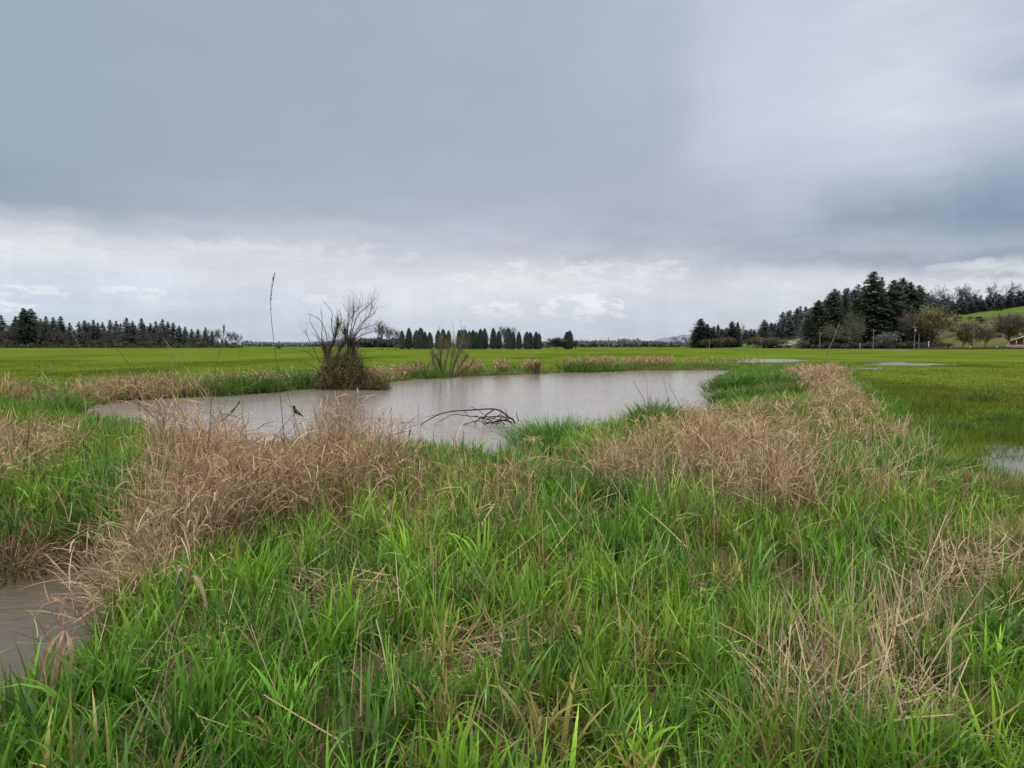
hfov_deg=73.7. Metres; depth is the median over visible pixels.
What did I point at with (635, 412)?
grass tussock
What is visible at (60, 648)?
withered reed
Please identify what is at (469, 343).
columnar evergreen
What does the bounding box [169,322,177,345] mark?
conifer tree
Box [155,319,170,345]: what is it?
conifer tree
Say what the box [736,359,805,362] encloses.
puddle water
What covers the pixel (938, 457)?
grass tussock
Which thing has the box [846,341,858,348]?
brush shrub
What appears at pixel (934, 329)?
fir tree
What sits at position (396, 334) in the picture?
bare poplar tree
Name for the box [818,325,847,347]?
budding tree
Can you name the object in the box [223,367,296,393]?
grass tussock
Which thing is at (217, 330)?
bare tree
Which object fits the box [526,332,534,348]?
columnar evergreen
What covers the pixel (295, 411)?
blackbird
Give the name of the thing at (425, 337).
columnar evergreen
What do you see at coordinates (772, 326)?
conifer tree
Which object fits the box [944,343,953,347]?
brush shrub
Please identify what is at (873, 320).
fir tree
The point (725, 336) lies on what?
fir tree
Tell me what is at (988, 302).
conifer tree
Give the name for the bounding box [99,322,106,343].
conifer tree
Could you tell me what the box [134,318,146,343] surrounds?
conifer tree
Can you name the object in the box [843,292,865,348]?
fir tree
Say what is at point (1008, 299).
conifer tree
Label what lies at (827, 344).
brush shrub
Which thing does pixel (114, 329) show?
conifer tree
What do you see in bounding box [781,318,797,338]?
conifer tree
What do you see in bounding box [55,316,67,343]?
conifer tree
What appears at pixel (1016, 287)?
bare oak tree
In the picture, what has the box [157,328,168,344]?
bare tree
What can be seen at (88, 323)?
conifer tree
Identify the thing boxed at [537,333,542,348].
columnar evergreen
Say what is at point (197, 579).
bent reed
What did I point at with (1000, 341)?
hillside
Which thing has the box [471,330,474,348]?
columnar evergreen
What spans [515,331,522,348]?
columnar evergreen
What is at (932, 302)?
conifer tree
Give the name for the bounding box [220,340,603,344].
hills
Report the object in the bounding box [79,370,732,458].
pond water
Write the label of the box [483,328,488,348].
columnar evergreen
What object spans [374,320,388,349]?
bare poplar tree
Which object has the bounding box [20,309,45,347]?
fir tree
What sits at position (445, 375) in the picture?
grass tussock
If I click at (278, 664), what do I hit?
reed stalk
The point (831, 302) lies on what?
fir tree
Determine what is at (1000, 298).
conifer tree
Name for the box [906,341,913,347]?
brush shrub
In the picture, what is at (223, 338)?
bare tree
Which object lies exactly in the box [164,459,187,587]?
reed stalk
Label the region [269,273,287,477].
reed stalk
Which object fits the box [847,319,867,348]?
budding tree
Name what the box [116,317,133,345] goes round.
conifer tree
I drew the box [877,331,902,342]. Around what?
blossom tree
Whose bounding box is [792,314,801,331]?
conifer tree
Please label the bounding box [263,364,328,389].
grass tussock
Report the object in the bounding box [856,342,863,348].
brush shrub
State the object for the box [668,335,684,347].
bare tree
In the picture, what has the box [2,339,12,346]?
brush shrub
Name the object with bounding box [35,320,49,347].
bare tree
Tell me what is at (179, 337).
conifer tree
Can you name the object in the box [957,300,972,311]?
conifer tree
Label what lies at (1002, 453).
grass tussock
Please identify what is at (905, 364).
puddle water
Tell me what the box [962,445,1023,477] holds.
puddle water
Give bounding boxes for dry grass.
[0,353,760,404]
[0,360,1023,767]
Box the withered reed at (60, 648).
[16,595,72,713]
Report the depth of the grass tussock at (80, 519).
6.71 m
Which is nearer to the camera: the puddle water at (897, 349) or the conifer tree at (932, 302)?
the puddle water at (897, 349)
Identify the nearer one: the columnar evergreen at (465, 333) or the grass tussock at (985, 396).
the grass tussock at (985, 396)
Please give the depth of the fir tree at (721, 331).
389.76 m
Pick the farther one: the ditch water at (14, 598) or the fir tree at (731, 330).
the fir tree at (731, 330)
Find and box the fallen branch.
[399,405,518,425]
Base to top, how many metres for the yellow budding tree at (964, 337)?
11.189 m
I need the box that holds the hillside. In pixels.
[698,306,1023,348]
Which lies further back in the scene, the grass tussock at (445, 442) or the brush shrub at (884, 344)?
the brush shrub at (884, 344)
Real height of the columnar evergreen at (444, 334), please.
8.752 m
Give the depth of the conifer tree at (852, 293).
470.67 m
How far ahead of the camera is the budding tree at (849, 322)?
307.81 m
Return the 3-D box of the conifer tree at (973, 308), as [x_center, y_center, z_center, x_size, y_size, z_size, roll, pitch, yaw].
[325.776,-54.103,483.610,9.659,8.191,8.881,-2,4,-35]
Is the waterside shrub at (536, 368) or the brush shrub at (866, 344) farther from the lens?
the brush shrub at (866, 344)
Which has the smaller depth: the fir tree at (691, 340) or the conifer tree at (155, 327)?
the fir tree at (691, 340)
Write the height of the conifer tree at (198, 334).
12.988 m
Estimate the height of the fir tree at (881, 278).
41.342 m
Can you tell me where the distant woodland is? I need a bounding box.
[0,337,690,347]
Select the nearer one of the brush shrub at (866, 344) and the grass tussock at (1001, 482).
the grass tussock at (1001, 482)
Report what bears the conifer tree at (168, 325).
on the ground at (246, 357)
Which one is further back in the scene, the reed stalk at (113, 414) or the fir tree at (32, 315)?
the fir tree at (32, 315)
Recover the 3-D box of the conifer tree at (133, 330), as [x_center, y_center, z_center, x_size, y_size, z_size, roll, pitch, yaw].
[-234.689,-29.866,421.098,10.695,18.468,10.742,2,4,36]
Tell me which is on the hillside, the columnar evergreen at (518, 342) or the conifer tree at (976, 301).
the conifer tree at (976, 301)
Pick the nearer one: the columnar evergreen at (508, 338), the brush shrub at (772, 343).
the columnar evergreen at (508, 338)
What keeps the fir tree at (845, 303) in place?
on the ground at (246, 357)
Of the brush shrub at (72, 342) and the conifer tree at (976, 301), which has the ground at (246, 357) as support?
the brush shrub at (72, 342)
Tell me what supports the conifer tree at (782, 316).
on the hillside
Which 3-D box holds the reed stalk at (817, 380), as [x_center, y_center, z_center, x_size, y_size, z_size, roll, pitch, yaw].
[4.374,0.204,9.793,0.071,2.147,0.632,-3,4,-38]
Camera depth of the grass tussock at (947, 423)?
13.54 m
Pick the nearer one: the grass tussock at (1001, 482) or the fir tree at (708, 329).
the grass tussock at (1001, 482)
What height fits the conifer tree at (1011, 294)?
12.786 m
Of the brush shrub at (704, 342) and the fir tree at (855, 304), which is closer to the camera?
the fir tree at (855, 304)
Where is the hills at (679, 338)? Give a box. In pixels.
[650,328,758,342]
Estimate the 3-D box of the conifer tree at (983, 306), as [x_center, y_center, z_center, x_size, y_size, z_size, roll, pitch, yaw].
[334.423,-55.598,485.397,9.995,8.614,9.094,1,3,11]
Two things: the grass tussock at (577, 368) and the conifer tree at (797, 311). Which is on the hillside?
the conifer tree at (797, 311)
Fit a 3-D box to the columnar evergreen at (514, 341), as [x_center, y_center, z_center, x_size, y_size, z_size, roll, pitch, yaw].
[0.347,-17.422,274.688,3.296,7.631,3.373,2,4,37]
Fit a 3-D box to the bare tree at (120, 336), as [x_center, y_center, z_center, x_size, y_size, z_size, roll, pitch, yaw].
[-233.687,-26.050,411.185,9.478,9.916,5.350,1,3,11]
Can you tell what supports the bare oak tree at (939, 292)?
on the hillside
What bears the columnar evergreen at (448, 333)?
on the ground at (246, 357)
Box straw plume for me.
[521,434,542,447]
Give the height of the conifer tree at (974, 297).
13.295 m
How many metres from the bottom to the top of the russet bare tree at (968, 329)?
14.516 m
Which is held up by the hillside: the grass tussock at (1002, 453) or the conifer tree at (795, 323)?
the conifer tree at (795, 323)
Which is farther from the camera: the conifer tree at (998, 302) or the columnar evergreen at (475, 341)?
the conifer tree at (998, 302)
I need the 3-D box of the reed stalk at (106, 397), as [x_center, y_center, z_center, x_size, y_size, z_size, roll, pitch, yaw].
[-4.558,0.316,7.693,0.660,1.847,0.033,-2,4,-27]
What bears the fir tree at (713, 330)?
on the ground at (246, 357)
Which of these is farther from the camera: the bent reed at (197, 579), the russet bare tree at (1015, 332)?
the russet bare tree at (1015, 332)
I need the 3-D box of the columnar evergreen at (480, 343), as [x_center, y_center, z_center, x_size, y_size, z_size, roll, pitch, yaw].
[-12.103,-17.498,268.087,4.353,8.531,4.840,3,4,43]
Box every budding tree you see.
[496,328,516,348]
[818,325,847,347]
[843,311,865,336]
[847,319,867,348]
[896,308,919,348]
[943,328,984,347]
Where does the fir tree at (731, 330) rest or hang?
on the ground at (246, 357)
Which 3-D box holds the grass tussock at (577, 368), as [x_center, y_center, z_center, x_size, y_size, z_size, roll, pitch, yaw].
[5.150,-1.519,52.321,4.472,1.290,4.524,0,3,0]
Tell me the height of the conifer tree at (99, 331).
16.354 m
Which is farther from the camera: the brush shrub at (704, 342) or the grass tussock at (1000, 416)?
the brush shrub at (704, 342)
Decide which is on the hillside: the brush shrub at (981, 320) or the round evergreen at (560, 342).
the brush shrub at (981, 320)
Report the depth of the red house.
307.40 m
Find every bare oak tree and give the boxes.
[734,325,748,346]
[930,285,952,299]
[945,286,971,300]
[956,283,973,299]
[957,288,980,298]
[984,283,1001,297]
[1002,280,1023,296]
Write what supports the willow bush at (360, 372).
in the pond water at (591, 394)
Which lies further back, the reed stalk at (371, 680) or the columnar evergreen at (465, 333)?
the columnar evergreen at (465, 333)
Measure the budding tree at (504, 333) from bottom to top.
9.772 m
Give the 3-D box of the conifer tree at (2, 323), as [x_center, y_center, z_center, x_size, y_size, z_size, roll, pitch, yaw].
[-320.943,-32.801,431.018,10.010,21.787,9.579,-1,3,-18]
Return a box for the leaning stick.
[211,401,240,425]
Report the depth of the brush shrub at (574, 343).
270.96 m
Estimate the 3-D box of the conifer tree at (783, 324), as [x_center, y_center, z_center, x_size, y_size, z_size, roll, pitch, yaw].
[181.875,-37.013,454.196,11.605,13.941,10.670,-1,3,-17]
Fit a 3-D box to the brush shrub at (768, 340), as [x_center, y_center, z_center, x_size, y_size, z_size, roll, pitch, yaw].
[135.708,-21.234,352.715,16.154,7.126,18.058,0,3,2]
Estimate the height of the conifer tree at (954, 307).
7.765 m
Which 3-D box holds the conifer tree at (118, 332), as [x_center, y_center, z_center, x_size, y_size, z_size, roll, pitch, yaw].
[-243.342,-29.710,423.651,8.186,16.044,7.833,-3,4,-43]
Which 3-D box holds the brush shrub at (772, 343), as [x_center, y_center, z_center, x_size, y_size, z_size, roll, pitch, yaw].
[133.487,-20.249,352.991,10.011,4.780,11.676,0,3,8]
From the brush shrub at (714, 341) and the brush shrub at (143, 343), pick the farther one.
the brush shrub at (143, 343)
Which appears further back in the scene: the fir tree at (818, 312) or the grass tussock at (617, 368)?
the fir tree at (818, 312)
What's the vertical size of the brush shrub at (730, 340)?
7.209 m
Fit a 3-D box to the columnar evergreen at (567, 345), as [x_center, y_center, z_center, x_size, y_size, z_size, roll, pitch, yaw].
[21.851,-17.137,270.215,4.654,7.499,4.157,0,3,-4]
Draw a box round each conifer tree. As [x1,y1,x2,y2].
[0,315,9,347]
[9,316,21,343]
[38,316,54,345]
[48,317,62,344]
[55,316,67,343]
[64,322,73,342]
[73,321,86,347]
[81,320,92,345]
[83,322,92,345]
[87,320,98,347]
[92,323,104,347]
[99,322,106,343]
[105,320,114,343]
[109,321,118,347]
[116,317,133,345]
[116,323,123,347]
[126,321,140,347]
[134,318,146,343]
[146,323,158,347]
[152,321,160,346]
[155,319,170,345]
[161,321,172,347]
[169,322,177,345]
[172,326,186,347]
[182,327,189,347]
[187,329,196,347]
[193,330,203,347]
[202,327,209,342]
[209,331,215,345]
[741,330,751,342]
[767,322,777,337]
[772,326,783,338]
[776,318,788,337]
[777,312,786,327]
[781,311,794,322]
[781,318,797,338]
[791,317,799,333]
[792,307,799,325]
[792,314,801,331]
[797,306,809,326]
[843,289,855,304]
[848,284,861,292]
[925,297,939,310]
[936,299,952,316]
[939,295,952,312]
[949,305,957,314]
[955,296,965,312]
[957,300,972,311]
[957,301,971,313]
[968,302,977,312]
[971,294,978,308]
[971,299,984,311]
[977,300,988,311]
[985,298,994,309]
[990,298,1004,309]
[994,294,1008,308]
[1002,295,1016,307]
[1005,290,1017,307]
[1014,295,1023,306]
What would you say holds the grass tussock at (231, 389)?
on the ground at (246, 357)
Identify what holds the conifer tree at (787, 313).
on the hillside
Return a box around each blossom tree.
[844,330,862,348]
[874,335,896,347]
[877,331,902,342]
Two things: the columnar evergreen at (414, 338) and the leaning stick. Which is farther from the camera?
the columnar evergreen at (414, 338)
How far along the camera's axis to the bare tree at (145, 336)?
410.21 m
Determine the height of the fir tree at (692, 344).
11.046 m
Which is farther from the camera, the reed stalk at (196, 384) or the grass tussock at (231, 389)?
the grass tussock at (231, 389)
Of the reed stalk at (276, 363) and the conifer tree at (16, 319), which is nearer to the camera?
the reed stalk at (276, 363)
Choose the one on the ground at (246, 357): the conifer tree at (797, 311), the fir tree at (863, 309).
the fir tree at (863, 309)
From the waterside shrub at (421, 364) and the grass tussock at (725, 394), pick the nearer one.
the grass tussock at (725, 394)
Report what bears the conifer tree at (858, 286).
on the hillside
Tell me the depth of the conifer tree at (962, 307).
483.21 m
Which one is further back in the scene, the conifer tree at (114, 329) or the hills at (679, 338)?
the hills at (679, 338)
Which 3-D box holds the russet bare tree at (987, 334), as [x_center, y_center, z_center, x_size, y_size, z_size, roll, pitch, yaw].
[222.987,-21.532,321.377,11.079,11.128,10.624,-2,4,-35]
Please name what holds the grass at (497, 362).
on the ground at (246, 357)
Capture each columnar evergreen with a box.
[397,330,406,348]
[405,328,413,348]
[412,327,425,348]
[412,330,418,348]
[423,331,428,348]
[427,332,434,348]
[434,330,442,348]
[441,329,445,348]
[444,330,452,348]
[455,330,462,348]
[462,329,467,348]
[465,331,473,348]
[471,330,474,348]
[473,331,477,348]
[475,329,485,348]
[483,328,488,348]
[489,328,497,348]
[495,331,502,348]
[503,328,512,348]
[511,331,515,348]
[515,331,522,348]
[523,331,531,348]
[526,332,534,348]
[533,331,538,348]
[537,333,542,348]
[563,331,571,348]
[568,330,574,348]
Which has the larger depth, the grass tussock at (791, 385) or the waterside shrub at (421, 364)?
the waterside shrub at (421, 364)
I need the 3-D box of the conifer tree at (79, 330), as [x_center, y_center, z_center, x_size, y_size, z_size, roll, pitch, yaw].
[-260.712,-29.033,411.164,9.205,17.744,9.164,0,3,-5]
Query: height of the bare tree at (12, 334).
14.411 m
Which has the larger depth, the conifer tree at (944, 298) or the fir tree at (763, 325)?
the conifer tree at (944, 298)
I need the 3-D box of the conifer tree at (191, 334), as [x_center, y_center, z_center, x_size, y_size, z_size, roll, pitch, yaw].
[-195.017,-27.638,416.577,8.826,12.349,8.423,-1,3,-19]
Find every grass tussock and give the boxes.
[0,514,92,586]
[2,387,107,414]
[44,472,164,546]
[173,372,259,396]
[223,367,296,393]
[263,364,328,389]
[404,365,453,378]
[407,434,499,458]
[490,410,596,449]
[512,453,669,512]
[551,420,629,449]
[554,357,601,372]
[577,357,629,371]
[595,393,694,427]
[699,370,771,391]
[699,383,774,403]
[718,368,812,383]
[749,378,830,396]
[858,439,985,477]
[915,415,988,432]
[937,464,1023,495]
[957,390,1005,401]
[979,408,1023,423]
[994,449,1023,461]
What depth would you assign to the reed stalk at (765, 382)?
9.66 m
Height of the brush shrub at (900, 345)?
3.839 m
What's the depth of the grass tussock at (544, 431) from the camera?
13.84 m
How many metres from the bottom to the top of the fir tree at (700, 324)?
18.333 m
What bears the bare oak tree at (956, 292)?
on the hillside
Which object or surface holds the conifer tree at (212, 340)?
on the ground at (246, 357)
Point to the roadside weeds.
(976, 347)
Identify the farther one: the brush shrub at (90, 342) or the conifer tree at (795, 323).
the conifer tree at (795, 323)
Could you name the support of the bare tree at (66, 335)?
on the ground at (246, 357)
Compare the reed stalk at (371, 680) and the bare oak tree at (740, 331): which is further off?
the bare oak tree at (740, 331)
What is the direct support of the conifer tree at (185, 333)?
on the ground at (246, 357)
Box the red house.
[1007,336,1023,348]
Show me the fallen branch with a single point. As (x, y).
(498, 420)
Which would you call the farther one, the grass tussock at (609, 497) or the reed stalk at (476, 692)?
the grass tussock at (609, 497)
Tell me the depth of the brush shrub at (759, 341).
356.40 m
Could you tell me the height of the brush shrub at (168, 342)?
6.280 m
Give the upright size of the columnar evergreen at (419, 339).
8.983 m
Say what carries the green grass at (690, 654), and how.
on the ground at (246, 357)
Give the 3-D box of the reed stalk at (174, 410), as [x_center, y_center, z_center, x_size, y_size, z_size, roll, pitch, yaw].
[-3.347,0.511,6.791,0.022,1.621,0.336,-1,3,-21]
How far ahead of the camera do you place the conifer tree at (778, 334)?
441.16 m
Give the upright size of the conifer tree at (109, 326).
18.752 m
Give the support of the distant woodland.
on the ground at (246, 357)
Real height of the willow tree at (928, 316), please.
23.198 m
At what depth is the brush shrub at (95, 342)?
402.89 m
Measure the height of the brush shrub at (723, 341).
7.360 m
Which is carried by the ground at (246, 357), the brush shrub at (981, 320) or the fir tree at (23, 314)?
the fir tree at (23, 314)
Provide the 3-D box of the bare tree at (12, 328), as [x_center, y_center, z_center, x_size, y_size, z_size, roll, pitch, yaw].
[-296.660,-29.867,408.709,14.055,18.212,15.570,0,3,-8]
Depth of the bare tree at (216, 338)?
416.85 m
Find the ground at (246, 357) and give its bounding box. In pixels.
[0,345,1023,767]
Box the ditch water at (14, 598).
[0,560,116,711]
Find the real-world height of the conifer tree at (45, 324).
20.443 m
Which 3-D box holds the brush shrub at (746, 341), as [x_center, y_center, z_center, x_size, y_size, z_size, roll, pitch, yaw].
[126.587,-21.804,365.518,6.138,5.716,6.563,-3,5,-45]
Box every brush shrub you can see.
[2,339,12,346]
[65,340,75,345]
[85,340,93,347]
[93,339,104,345]
[120,340,129,347]
[138,340,146,346]
[161,340,171,345]
[571,339,579,348]
[700,339,712,347]
[711,338,719,345]
[716,337,730,347]
[725,336,736,347]
[743,338,754,347]
[753,338,777,347]
[759,336,789,347]
[761,341,779,347]
[796,340,809,348]
[823,341,834,348]
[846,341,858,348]
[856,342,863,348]
[863,342,874,348]
[880,340,891,348]
[896,342,905,347]
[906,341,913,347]
[934,342,946,346]
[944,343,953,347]
[975,318,986,321]
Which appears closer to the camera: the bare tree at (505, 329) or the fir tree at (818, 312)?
the bare tree at (505, 329)
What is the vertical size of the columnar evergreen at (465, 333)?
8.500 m
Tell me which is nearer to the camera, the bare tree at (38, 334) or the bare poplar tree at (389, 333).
the bare poplar tree at (389, 333)
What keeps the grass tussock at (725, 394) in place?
on the ground at (246, 357)
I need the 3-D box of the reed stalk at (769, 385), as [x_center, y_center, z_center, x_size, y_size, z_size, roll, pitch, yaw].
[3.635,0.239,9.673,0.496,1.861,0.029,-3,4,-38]
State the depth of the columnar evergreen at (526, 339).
271.44 m
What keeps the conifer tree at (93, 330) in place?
on the ground at (246, 357)
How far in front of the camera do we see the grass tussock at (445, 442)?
10.05 m
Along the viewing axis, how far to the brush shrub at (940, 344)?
302.24 m
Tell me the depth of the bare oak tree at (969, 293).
521.71 m
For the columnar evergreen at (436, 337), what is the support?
on the ground at (246, 357)
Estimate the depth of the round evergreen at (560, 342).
266.54 m
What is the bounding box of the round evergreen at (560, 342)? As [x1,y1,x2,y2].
[547,337,567,346]
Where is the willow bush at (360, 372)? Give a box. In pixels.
[290,283,393,390]
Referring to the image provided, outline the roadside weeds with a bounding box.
[913,346,1023,348]
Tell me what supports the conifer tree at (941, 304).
on the hillside
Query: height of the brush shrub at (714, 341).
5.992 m
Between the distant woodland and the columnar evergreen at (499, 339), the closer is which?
the columnar evergreen at (499, 339)
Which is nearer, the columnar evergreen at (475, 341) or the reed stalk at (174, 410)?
the reed stalk at (174, 410)
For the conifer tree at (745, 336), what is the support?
on the hillside
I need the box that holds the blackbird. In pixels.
[292,405,302,416]
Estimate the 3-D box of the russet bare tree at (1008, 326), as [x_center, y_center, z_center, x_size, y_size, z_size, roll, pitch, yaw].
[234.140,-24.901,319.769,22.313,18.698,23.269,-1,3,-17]
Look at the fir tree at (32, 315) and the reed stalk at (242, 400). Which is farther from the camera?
the fir tree at (32, 315)
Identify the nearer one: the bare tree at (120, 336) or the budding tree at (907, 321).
the budding tree at (907, 321)
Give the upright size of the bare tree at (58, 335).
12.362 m
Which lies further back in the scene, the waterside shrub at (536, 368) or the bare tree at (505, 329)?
the bare tree at (505, 329)
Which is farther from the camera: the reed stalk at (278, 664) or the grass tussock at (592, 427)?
the grass tussock at (592, 427)
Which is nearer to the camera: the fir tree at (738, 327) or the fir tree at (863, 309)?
the fir tree at (863, 309)
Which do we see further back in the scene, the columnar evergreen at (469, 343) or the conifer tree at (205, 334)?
the conifer tree at (205, 334)
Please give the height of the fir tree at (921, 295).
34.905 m
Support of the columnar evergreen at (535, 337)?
on the ground at (246, 357)
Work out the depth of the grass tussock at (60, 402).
19.97 m
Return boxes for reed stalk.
[70,330,134,468]
[75,355,138,466]
[116,347,143,451]
[163,338,224,444]
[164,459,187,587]
[172,354,178,482]
[195,460,205,550]
[205,324,224,494]
[238,351,242,454]
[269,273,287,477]
[275,642,282,687]
[370,661,373,701]
[467,672,482,718]
[750,338,771,427]
[759,335,775,443]
[798,323,839,447]
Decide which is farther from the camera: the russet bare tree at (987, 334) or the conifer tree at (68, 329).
the conifer tree at (68, 329)
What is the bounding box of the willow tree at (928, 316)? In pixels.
[911,302,964,346]
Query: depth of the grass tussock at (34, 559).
6.32 m
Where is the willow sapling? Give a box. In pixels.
[423,321,478,377]
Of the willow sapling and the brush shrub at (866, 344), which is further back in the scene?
the brush shrub at (866, 344)
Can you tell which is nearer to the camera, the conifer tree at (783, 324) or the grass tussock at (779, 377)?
the grass tussock at (779, 377)
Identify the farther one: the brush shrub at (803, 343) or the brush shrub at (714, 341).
the brush shrub at (714, 341)
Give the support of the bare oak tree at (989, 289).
on the hillside
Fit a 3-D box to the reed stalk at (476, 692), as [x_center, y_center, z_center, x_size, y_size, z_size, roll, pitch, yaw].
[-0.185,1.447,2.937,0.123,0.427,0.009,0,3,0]
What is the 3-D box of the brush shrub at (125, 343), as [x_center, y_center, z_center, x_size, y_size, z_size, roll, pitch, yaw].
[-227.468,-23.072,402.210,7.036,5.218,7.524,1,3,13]
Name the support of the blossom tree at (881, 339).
on the ground at (246, 357)
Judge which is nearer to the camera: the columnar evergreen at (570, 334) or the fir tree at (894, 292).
the columnar evergreen at (570, 334)
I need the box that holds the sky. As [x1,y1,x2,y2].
[0,0,1023,341]
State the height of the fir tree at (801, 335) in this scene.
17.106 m
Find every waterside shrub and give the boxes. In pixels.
[409,358,430,371]
[522,360,543,374]
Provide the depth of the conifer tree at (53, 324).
423.08 m
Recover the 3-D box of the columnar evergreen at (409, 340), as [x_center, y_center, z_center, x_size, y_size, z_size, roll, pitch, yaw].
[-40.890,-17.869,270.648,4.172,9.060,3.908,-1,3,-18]
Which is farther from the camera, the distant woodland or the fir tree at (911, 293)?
the distant woodland
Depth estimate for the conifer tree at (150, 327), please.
425.18 m
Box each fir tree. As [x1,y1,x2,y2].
[13,308,41,347]
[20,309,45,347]
[684,319,713,347]
[687,333,697,347]
[688,330,701,347]
[694,324,714,347]
[704,326,720,347]
[715,324,720,347]
[719,329,726,347]
[720,328,731,346]
[721,321,740,347]
[734,322,741,346]
[754,320,772,345]
[792,322,807,347]
[794,300,828,348]
[794,315,815,348]
[808,289,849,348]
[837,292,850,348]
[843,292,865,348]
[845,271,897,348]
[846,289,875,348]
[867,276,887,348]
[875,280,919,348]
[879,278,935,348]
[888,282,934,348]
[910,285,941,347]
[924,300,941,346]
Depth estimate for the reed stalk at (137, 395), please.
8.13 m
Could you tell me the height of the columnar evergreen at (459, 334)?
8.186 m
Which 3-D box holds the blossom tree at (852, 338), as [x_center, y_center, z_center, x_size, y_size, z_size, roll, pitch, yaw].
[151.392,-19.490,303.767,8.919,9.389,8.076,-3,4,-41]
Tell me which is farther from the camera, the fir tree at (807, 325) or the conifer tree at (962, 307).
the conifer tree at (962, 307)
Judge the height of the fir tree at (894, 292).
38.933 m
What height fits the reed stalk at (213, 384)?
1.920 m
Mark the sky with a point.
(647, 170)
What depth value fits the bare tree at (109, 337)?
408.86 m
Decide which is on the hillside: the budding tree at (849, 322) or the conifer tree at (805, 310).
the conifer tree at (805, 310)
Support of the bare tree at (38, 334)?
on the ground at (246, 357)
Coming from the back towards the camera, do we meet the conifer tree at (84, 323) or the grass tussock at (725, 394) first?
the conifer tree at (84, 323)
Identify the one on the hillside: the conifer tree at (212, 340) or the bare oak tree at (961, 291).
the bare oak tree at (961, 291)
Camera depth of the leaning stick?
12.52 m
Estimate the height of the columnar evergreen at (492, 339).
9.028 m
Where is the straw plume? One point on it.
(535, 440)
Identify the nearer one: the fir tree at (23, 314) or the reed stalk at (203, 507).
the reed stalk at (203, 507)
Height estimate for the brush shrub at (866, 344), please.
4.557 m
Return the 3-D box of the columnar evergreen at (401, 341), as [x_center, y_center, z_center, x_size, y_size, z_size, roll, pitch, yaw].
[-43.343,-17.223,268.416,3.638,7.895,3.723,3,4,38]
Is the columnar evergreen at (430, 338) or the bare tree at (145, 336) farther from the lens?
the bare tree at (145, 336)
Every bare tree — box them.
[1,320,29,343]
[4,327,20,346]
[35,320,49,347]
[37,328,56,341]
[51,330,66,343]
[63,333,71,347]
[101,331,117,342]
[118,333,129,341]
[130,330,145,345]
[139,330,154,340]
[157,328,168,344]
[205,328,221,343]
[210,330,221,342]
[215,330,230,343]
[499,326,517,348]
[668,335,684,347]
[952,319,985,346]
[976,326,999,346]
[980,311,1023,344]
[990,317,1023,338]
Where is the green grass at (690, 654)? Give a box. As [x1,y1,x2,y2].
[0,358,1023,767]
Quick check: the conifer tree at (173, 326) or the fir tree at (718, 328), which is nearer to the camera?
the fir tree at (718, 328)
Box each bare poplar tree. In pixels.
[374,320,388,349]
[382,325,394,344]
[392,329,403,349]
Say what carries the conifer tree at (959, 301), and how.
on the hillside
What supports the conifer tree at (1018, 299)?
on the hillside
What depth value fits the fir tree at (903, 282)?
325.33 m
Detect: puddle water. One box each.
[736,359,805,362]
[866,362,955,365]
[870,349,925,349]
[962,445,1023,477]
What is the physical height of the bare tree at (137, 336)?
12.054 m
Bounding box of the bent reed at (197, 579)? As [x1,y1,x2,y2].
[172,557,207,641]
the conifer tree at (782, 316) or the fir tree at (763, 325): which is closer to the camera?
the fir tree at (763, 325)
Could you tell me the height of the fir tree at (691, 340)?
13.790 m

